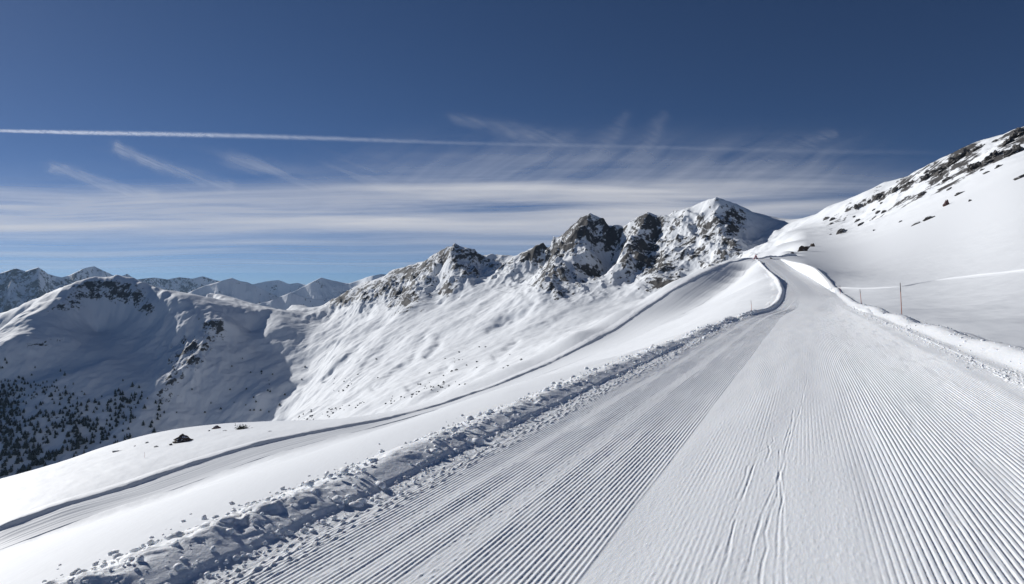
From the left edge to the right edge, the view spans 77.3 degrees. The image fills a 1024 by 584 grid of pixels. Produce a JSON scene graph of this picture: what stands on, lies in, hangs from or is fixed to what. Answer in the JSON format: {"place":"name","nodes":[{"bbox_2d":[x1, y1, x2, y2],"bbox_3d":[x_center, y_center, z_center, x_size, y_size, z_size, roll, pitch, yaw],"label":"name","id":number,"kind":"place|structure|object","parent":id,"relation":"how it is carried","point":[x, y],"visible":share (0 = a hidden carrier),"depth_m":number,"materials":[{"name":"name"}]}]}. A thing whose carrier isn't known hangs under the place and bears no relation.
{"place":"outdoors","nodes":[
{"label":"outdoors","id":0,"kind":"place"},
{"bbox_2d":[0,267,74,312],"bbox_3d":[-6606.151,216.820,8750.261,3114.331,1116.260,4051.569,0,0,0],"label":"distant mountains","id":1,"kind":"structure","parent":0,"point":[18,287],"depth_m":8651.40,"materials":[{"name":"white snow"}]},
{"bbox_2d":[62,266,165,289],"bbox_3d":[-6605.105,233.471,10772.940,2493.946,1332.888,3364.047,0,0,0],"label":"distant mountains","id":2,"kind":"structure","parent":0,"point":[86,273],"depth_m":10545.64,"materials":[{"name":"white snow"}]},
{"bbox_2d":[137,276,218,292],"bbox_3d":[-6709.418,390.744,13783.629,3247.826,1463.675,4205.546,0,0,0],"label":"distant mountains","id":3,"kind":"structure","parent":0,"point":[184,285],"depth_m":13748.82,"materials":[{"name":"white snow"}]},
{"bbox_2d":[189,278,277,303],"bbox_3d":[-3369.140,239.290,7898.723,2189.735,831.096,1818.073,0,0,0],"label":"distant mountains","id":4,"kind":"structure","parent":0,"point":[242,290],"depth_m":7911.30,"materials":[{"name":"white snow"}]},
{"bbox_2d":[253,280,304,296],"bbox_3d":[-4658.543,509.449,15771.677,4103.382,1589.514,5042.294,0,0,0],"label":"distant mountains","id":5,"kind":"structure","parent":0,"point":[278,288],"depth_m":15163.16,"materials":[{"name":"white snow"}]},
{"bbox_2d":[257,293,329,309],"bbox_3d":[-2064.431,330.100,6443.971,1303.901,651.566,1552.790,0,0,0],"label":"distant mountains","id":6,"kind":"structure","parent":0,"point":[286,301],"depth_m":6277.47,"materials":[{"name":"white snow"}]},
{"bbox_2d":[292,274,385,299],"bbox_3d":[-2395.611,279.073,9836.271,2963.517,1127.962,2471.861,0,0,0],"label":"distant mountains","id":7,"kind":"structure","parent":0,"point":[323,288],"depth_m":9877.07,"materials":[{"name":"white snow"}]},
{"bbox_2d":[0,182,838,244],"bbox_3d":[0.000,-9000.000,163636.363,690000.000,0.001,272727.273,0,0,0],"label":"cloud","id":8,"kind":"structure","parent":0,"point":[627,204],"depth_m":70674.41,"materials":[{"name":"white"}]},
{"bbox_2d":[0,126,1023,478],"bbox_3d":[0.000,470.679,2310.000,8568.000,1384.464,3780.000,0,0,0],"label":"mountain terrain","id":9,"kind":"structure","parent":0,"point":[406,326],"depth_m":1821.26,"materials":[{"name":"white snow"}]},
{"bbox_2d":[1,467,7,474],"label":"conifer tree","id":10,"kind":"object","parent":9,"relation":"on","point":[5,472],"visible":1,"depth_m":1700.49,"materials":[{"name":"green plant"}]},
{"bbox_2d":[0,358,160,472],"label":"conifer stand","id":11,"kind":"object","parent":9,"relation":"on","point":[34,462],"visible":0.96,"depth_m":1826.41,"materials":[{"name":"green plant"}]},
{"bbox_2d":[853,203,862,208],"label":"rock outcrop","id":12,"kind":"object","parent":9,"relation":"on","point":[856,206],"visible":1,"depth_m":992.65,"materials":[{"name":"grey stone"}]},
{"bbox_2d":[874,193,882,199],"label":"rock outcrop","id":13,"kind":"object","parent":9,"relation":"on","point":[878,196],"visible":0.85,"depth_m":963.74,"materials":[{"name":"grey stone"}]},
{"bbox_2d":[901,180,913,188],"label":"rock outcrop","id":14,"kind":"object","parent":9,"relation":"on","point":[906,184],"visible":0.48,"depth_m":848.41,"materials":[{"name":"grey stone"}]},
{"bbox_2d":[919,173,931,182],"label":"rock outcrop","id":15,"kind":"object","parent":9,"relation":"on","point":[926,176],"visible":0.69,"depth_m":773.91,"materials":[{"name":"grey stone"}]},
{"bbox_2d":[928,165,947,176],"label":"rock outcrop","id":16,"kind":"object","parent":9,"relation":"on","point":[935,171],"visible":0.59,"depth_m":761.12,"materials":[{"name":"grey stone"}]},
{"bbox_2d":[946,156,960,166],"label":"rock outcrop","id":17,"kind":"object","parent":9,"relation":"on","point":[952,160],"visible":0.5,"depth_m":753.57,"materials":[{"name":"grey stone"}]},
{"bbox_2d":[955,148,971,157],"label":"rock outcrop","id":18,"kind":"object","parent":9,"relation":"on","point":[965,152],"visible":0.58,"depth_m":749.27,"materials":[{"name":"grey stone"}]},
{"bbox_2d":[966,161,981,170],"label":"rock outcrop","id":19,"kind":"object","parent":9,"relation":"on","point":[973,166],"visible":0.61,"depth_m":606.51,"materials":[{"name":"grey stone"}]},
{"bbox_2d":[972,144,984,150],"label":"rock outcrop","id":20,"kind":"object","parent":9,"relation":"on","point":[977,148],"visible":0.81,"depth_m":733.10,"materials":[{"name":"grey stone"}]},
{"bbox_2d":[978,160,992,167],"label":"rock outcrop","id":21,"kind":"object","parent":9,"relation":"on","point":[983,164],"visible":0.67,"depth_m":591.13,"materials":[{"name":"grey stone"}]},
{"bbox_2d":[984,150,1004,161],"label":"rock outcrop","id":22,"kind":"object","parent":9,"relation":"on","point":[995,153],"visible":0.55,"depth_m":608.95,"materials":[{"name":"grey stone"}]},
{"bbox_2d":[998,137,1014,146],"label":"rock outcrop","id":23,"kind":"object","parent":9,"relation":"on","point":[1008,141],"visible":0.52,"depth_m":646.84,"materials":[{"name":"grey stone"}]},
{"bbox_2d":[1003,144,1023,157],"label":"rock outcrop","id":24,"kind":"object","parent":9,"relation":"on","point":[1015,149],"visible":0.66,"depth_m":564.81,"materials":[{"name":"grey stone"}]},
{"bbox_2d":[1009,127,1023,137],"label":"rock outcrop","id":25,"kind":"object","parent":9,"relation":"on","point":[1018,131],"visible":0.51,"depth_m":654.38,"materials":[{"name":"grey stone"}]},
{"bbox_2d":[0,168,1023,583],"bbox_3d":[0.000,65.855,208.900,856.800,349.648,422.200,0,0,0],"label":"snow slope","id":26,"kind":"structure","parent":0,"point":[982,232],"depth_m":90.72,"materials":[{"name":"white snow"}]},
{"bbox_2d":[69,567,80,575],"bbox_3d":[-2.829,1.820,4.151,0.075,0.050,0.068,0,0,0],"label":"snow lump","id":27,"kind":"object","parent":26,"relation":"on","point":[74,572],"visible":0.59,"depth_m":4.13,"materials":[{"name":"white snow"}]},
{"bbox_2d":[172,434,192,442],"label":"rock","id":28,"kind":"object","parent":26,"relation":"on","point":[182,438],"visible":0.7,"depth_m":116.94,"materials":[{"name":"grey stone"}]},
{"bbox_2d":[233,423,249,429],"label":"bush","id":29,"kind":"object","parent":26,"relation":"on","point":[242,427],"visible":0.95,"depth_m":129.04,"materials":[{"name":"brown plant"}]},
{"bbox_2d":[0,259,754,549],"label":"piste","id":30,"kind":"structure","parent":26,"relation":"on","point":[690,296],"depth_m":106.14,"materials":[{"name":"white"}]},
{"bbox_2d":[0,253,796,531],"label":"snow bank","id":31,"kind":"structure","parent":26,"relation":"on","point":[7,523],"depth_m":108.04,"materials":[{"name":"white snow"}]},
{"bbox_2d":[42,259,784,583],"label":"snow bank","id":32,"kind":"structure","parent":26,"relation":"on","point":[392,464],"depth_m":5.46,"materials":[{"name":"white snow"}]},
{"bbox_2d":[42,303,1023,583],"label":"snow crumbs","id":33,"kind":"object","parent":26,"relation":"on","point":[358,503],"visible":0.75,"depth_m":5.76,"materials":[{"name":"white snow"}]},
{"bbox_2d":[201,259,1023,583],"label":"piste","id":34,"kind":"structure","parent":26,"relation":"on","point":[809,431],"depth_m":5.69,"materials":[{"name":"white"}]},
{"bbox_2d":[797,245,810,251],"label":"rock","id":35,"kind":"object","parent":26,"relation":"on","point":[803,248],"visible":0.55,"depth_m":371.43,"materials":[{"name":"black stone"}]},
{"bbox_2d":[836,228,847,234],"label":"rock","id":36,"kind":"object","parent":26,"relation":"on","point":[840,231],"visible":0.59,"depth_m":700.60,"materials":[{"name":"grey stone"}]},
{"bbox_2d":[783,259,1023,379],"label":"snow bank","id":37,"kind":"structure","parent":26,"relation":"on","point":[1004,354],"depth_m":16.61,"materials":[{"name":"white snow"}]},
{"bbox_2d":[831,269,1023,289],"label":"snow bank","id":38,"kind":"structure","parent":26,"relation":"on","point":[969,276],"depth_m":83.86,"materials":[{"name":"white snow"}]},
{"bbox_2d":[923,216,934,220],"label":"rock","id":39,"kind":"object","parent":26,"relation":"on","point":[927,218],"visible":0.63,"depth_m":384.78,"materials":[{"name":"grey stone"}]},
{"bbox_2d":[0,0,1023,284],"label":"sky","id":40,"kind":"structure","parent":0,"point":[825,101],"materials":[{"name":"blue"}]}
]}

